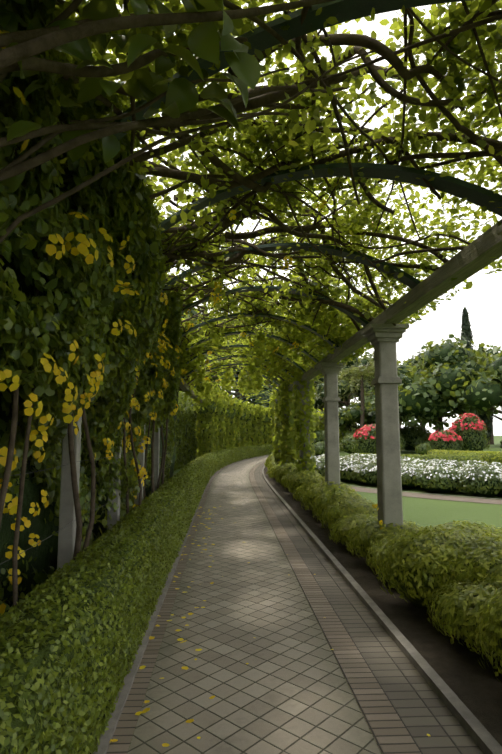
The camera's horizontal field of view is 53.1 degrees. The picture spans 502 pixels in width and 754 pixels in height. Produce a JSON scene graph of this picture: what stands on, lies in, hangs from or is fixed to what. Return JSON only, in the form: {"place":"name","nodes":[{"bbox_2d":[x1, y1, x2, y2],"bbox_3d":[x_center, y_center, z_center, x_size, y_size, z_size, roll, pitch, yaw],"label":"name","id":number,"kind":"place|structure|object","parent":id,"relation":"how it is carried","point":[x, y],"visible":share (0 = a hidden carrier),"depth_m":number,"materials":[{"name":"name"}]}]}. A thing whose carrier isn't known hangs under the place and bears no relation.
{"place":"outdoors","nodes":[
{"label":"outdoors","id":0,"kind":"place"},
{"bbox_2d":[0,0,182,612],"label":"vine wall","id":1,"kind":"structure","parent":0,"point":[79,314],"depth_m":3.74,"materials":[{"name":"green plant"}]},
{"bbox_2d":[0,0,501,417],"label":"canopy","id":2,"kind":"object","parent":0,"point":[248,385],"depth_m":4.38,"materials":[{"name":"green plant"}]},
{"bbox_2d":[127,455,380,753],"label":"path paving","id":3,"kind":"structure","parent":0,"point":[286,690],"depth_m":3.73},
{"bbox_2d":[110,507,429,746],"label":"fallen petals","id":4,"kind":"object","parent":3,"relation":"on","point":[145,710],"visible":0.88,"depth_m":4.03,"materials":[{"name":"yellow plant"}]},
{"bbox_2d":[76,0,501,435],"label":"sky","id":5,"kind":"structure","parent":0,"point":[483,301],"materials":[{"name":"white"}]},
{"bbox_2d":[129,436,501,751],"bbox_3d":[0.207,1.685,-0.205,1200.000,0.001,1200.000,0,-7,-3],"label":"ground","id":6,"kind":"structure","parent":0,"point":[425,512],"depth_m":11.73,"materials":[{"name":"green plant"}]},
{"bbox_2d":[93,455,266,753],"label":"kerb","id":7,"kind":"structure","parent":6,"relation":"on","point":[107,736],"depth_m":3.58,"materials":[{"name":"grey concrete"}]},
{"bbox_2d":[106,455,265,753],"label":"brick border","id":8,"kind":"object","parent":6,"relation":"on","point":[125,727],"visible":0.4,"depth_m":3.73,"materials":[{"name":"grey brick"}]},
{"bbox_2d":[197,399,271,453],"bbox_3d":[1.306,4.223,40.261,2.983,4.118,34.081,-2,-7,16],"label":"hedge","id":9,"kind":"object","parent":6,"relation":"on","point":[265,420],"visible":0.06,"depth_m":31.31,"materials":[{"name":"green plant"}]},
{"bbox_2d":[174,391,353,470],"bbox_3d":[1.730,4.389,41.608,8.451,4.383,62.411,-2,-7,17],"label":"hedge","id":10,"kind":"object","parent":6,"relation":"on","point":[188,412],"depth_m":26.03,"materials":[{"name":"green plant"}]},
{"bbox_2d":[249,460,420,753],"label":"brick border","id":11,"kind":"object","parent":6,"relation":"on","point":[389,731],"visible":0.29,"depth_m":3.73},
{"bbox_2d":[179,363,501,448],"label":"tree trunks","id":12,"kind":"object","parent":6,"relation":"on","point":[440,419],"visible":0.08,"depth_m":47.17,"materials":[{"name":"plant"}]},
{"bbox_2d":[181,305,501,431],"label":"tree foliage","id":13,"kind":"object","parent":12,"relation":"attached to","point":[426,380],"visible":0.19,"depth_m":42.39,"materials":[{"name":"green plant"}]},
{"bbox_2d":[310,348,427,409],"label":"tree foliage","id":14,"kind":"object","parent":12,"relation":"on","point":[355,372],"visible":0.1,"depth_m":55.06,"materials":[{"name":"green plant"}]},
{"bbox_2d":[262,466,501,753],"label":"kerb","id":15,"kind":"structure","parent":6,"relation":"on","point":[483,738],"depth_m":3.65,"materials":[{"name":"grey concrete"}]},
{"bbox_2d":[310,426,501,456],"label":"garden shrubs","id":16,"kind":"object","parent":6,"relation":"on","point":[424,433],"depth_m":43.31,"materials":[{"name":"green plant"}]},
{"bbox_2d":[310,453,501,496],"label":"bed","id":17,"kind":"object","parent":6,"relation":"on","point":[419,479],"depth_m":14.74,"materials":[{"name":"white plant"}]},
{"bbox_2d":[313,453,501,480],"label":"white flowers","id":18,"kind":"object","parent":17,"relation":"on","point":[428,468],"visible":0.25,"depth_m":16.01,"materials":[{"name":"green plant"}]},
{"bbox_2d":[351,452,482,462],"bbox_3d":[8.565,4.194,25.048,7.246,0.854,3.436,0,-7,-3],"label":"garden hedge","id":19,"kind":"object","parent":6,"relation":"on","point":[466,454],"depth_m":23.97,"materials":[{"name":"green plant"}]},
{"bbox_2d":[351,413,489,453],"bbox_3d":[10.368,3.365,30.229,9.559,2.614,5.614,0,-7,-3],"label":"red shrub leaves","id":20,"kind":"object","parent":6,"relation":"on","point":[483,432],"visible":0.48,"depth_m":30.89,"materials":[{"name":"red plant"}]},
{"bbox_2d":[353,413,486,441],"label":"red flowers","id":21,"kind":"object","parent":20,"relation":"on","point":[430,438],"visible":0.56,"depth_m":30.99,"materials":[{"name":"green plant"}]},
{"bbox_2d":[350,485,495,498],"bbox_3d":[6.398,3.575,16.642,5.361,0.001,19.398,5,-8,-40],"label":"lawn edging","id":22,"kind":"object","parent":6,"relation":"on","point":[430,493],"visible":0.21,"depth_m":14.01,"materials":[{"name":"grey stone"}]},
{"bbox_2d":[425,449,501,463],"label":"garden hedge","id":23,"kind":"object","parent":6,"relation":"on","point":[468,451],"depth_m":26.85,"materials":[{"name":"green plant"}]},
{"bbox_2d":[460,307,493,441],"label":"cypress tree","id":24,"kind":"object","parent":6,"relation":"on","point":[466,325],"visible":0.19,"depth_m":69.77,"materials":[{"name":"green plant"}]},
{"bbox_2d":[254,462,483,753],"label":"path","id":25,"kind":"structure","parent":0,"point":[421,709],"depth_m":3.75,"materials":[{"name":"brick"}]},
{"bbox_2d":[264,450,501,745],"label":"soil","id":26,"kind":"structure","parent":0,"point":[470,681],"depth_m":4.13,"materials":[{"name":"brown soil"}]},
{"bbox_2d":[294,381,314,474],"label":"column","id":27,"kind":"structure","parent":26,"relation":"on","point":[300,386],"depth_m":13.80,"materials":[{"name":"stone"}]},
{"bbox_2d":[316,362,344,487],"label":"column","id":28,"kind":"structure","parent":26,"relation":"on","point":[329,371],"depth_m":10.22,"materials":[{"name":"stone"}]},
{"bbox_2d":[264,443,501,675],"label":"hedge","id":29,"kind":"object","parent":26,"relation":"on","point":[455,593],"depth_m":4.65,"materials":[{"name":"green plant"}]},
{"bbox_2d":[268,364,346,474],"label":"column vine leaves","id":30,"kind":"object","parent":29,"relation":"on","point":[289,431],"visible":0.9,"depth_m":16.99,"materials":[{"name":"green plant"}]},
{"bbox_2d":[361,324,408,564],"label":"column","id":31,"kind":"structure","parent":26,"relation":"on","point":[383,339],"depth_m":6.64,"materials":[{"name":"stone"}]},
{"bbox_2d":[279,219,501,418],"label":"beam","id":32,"kind":"structure","parent":31,"relation":"on","point":[470,260],"depth_m":5.08,"materials":[{"name":"grey wood"}]},
{"bbox_2d":[497,225,501,234],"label":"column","id":33,"kind":"structure","parent":26,"relation":"on","point":[499,230],"depth_m":3.52,"materials":[{"name":"stone"}]},
{"bbox_2d":[267,472,501,503],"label":"garden path","id":34,"kind":"structure","parent":0,"point":[441,497],"depth_m":13.49,"materials":[{"name":"beige concrete"}]},
{"label":"soil","id":35,"kind":"structure","parent":0,"visible":0},
{"bbox_2d":[57,288,81,573],"bbox_3d":[-1.594,0.632,4.462,0.130,3.150,0.130,0,-7,-3],"label":"post","id":36,"kind":"object","parent":35,"relation":"on","point":[66,538],"visible":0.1,"depth_m":4.35,"materials":[{"name":"concrete"}]},
{"bbox_2d":[1,289,154,563],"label":"trellis wires","id":37,"kind":"object","parent":36,"relation":"attached to","point":[52,468],"visible":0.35,"depth_m":3.75,"materials":[{"name":"grey metal"}]},
{"bbox_2d":[17,186,204,402],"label":"beam","id":38,"kind":"structure","parent":36,"relation":"on","point":[184,387],"depth_m":15.59,"materials":[{"name":"wood"}]},
{"bbox_2d":[194,370,278,387],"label":"arch","id":39,"kind":"structure","parent":38,"relation":"on","point":[240,371],"depth_m":18.94,"materials":[{"name":"green paint"}]},
{"bbox_2d":[182,355,294,378],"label":"arch","id":40,"kind":"structure","parent":38,"relation":"on","point":[192,370],"depth_m":15.36,"materials":[{"name":"green paint"}]},
{"bbox_2d":[188,363,289,384],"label":"arch","id":41,"kind":"structure","parent":38,"relation":"on","point":[237,364],"depth_m":17.15,"materials":[{"name":"green paint"}]},
{"bbox_2d":[179,345,304,372],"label":"arch","id":42,"kind":"structure","parent":38,"relation":"on","point":[279,354],"depth_m":13.60,"materials":[{"name":"green paint"}]},
{"bbox_2d":[178,331,318,362],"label":"arch","id":43,"kind":"structure","parent":38,"relation":"on","point":[304,351],"depth_m":11.80,"materials":[{"name":"green paint"}]},
{"bbox_2d":[50,0,469,192],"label":"arch","id":44,"kind":"structure","parent":38,"relation":"on","point":[262,39],"depth_m":2.92,"materials":[{"name":"green paint"}]},
{"bbox_2d":[182,313,338,348],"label":"arch","id":45,"kind":"structure","parent":38,"relation":"on","point":[310,329],"depth_m":10.00,"materials":[{"name":"green paint"}]},
{"bbox_2d":[162,286,368,326],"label":"arch","id":46,"kind":"structure","parent":38,"relation":"on","point":[363,321],"depth_m":8.13,"materials":[{"name":"green paint"}]},
{"bbox_2d":[162,242,419,292],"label":"arch","id":47,"kind":"structure","parent":38,"relation":"on","point":[409,281],"depth_m":6.12,"materials":[{"name":"green paint"}]},
{"bbox_2d":[158,163,501,233],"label":"arch","id":48,"kind":"structure","parent":38,"relation":"on","point":[472,193],"depth_m":4.24,"materials":[{"name":"green paint"}]},
{"bbox_2d":[107,322,121,528],"bbox_3d":[-1.681,0.836,6.248,0.130,3.150,0.130,0,-7,-3],"label":"post","id":49,"kind":"object","parent":35,"relation":"on","point":[115,516],"depth_m":6.12,"materials":[{"name":"concrete"}]},
{"bbox_2d":[0,444,273,753],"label":"hedge","id":50,"kind":"object","parent":35,"relation":"on","point":[207,466],"depth_m":2.82,"materials":[{"name":"green plant"}]},
{"bbox_2d":[134,372,145,508],"bbox_3d":[-1.768,1.039,8.035,0.130,3.150,0.130,0,-7,-3],"label":"post","id":51,"kind":"object","parent":35,"relation":"on","point":[141,457],"visible":0.02,"depth_m":7.94,"materials":[{"name":"concrete"}]},
{"bbox_2d":[151,428,159,493],"bbox_3d":[-1.855,1.242,9.821,0.130,3.150,0.130,0,-7,-3],"label":"post","id":52,"kind":"object","parent":35,"relation":"on","point":[156,451],"visible":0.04,"depth_m":9.72,"materials":[{"name":"concrete"}]},
{"bbox_2d":[0,30,382,614],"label":"yellow flowers","id":53,"kind":"object","parent":35,"relation":"on","point":[83,245],"visible":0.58,"depth_m":3.49,"materials":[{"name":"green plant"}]},
{"bbox_2d":[0,0,501,613],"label":"vine stems","id":54,"kind":"object","parent":35,"relation":"on","point":[30,44],"visible":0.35,"depth_m":3.42,"materials":[{"name":"brown plant"}]},
{"bbox_2d":[0,0,260,189],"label":"leaves","id":55,"kind":"object","parent":54,"relation":"attached to","point":[182,95],"visible":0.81,"depth_m":2.38,"materials":[{"name":"green plant"}]},
{"bbox_2d":[0,0,272,617],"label":"vine leaves","id":56,"kind":"object","parent":54,"relation":"attached to","point":[225,428],"visible":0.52,"depth_m":4.33,"materials":[{"name":"green plant"}]}
]}

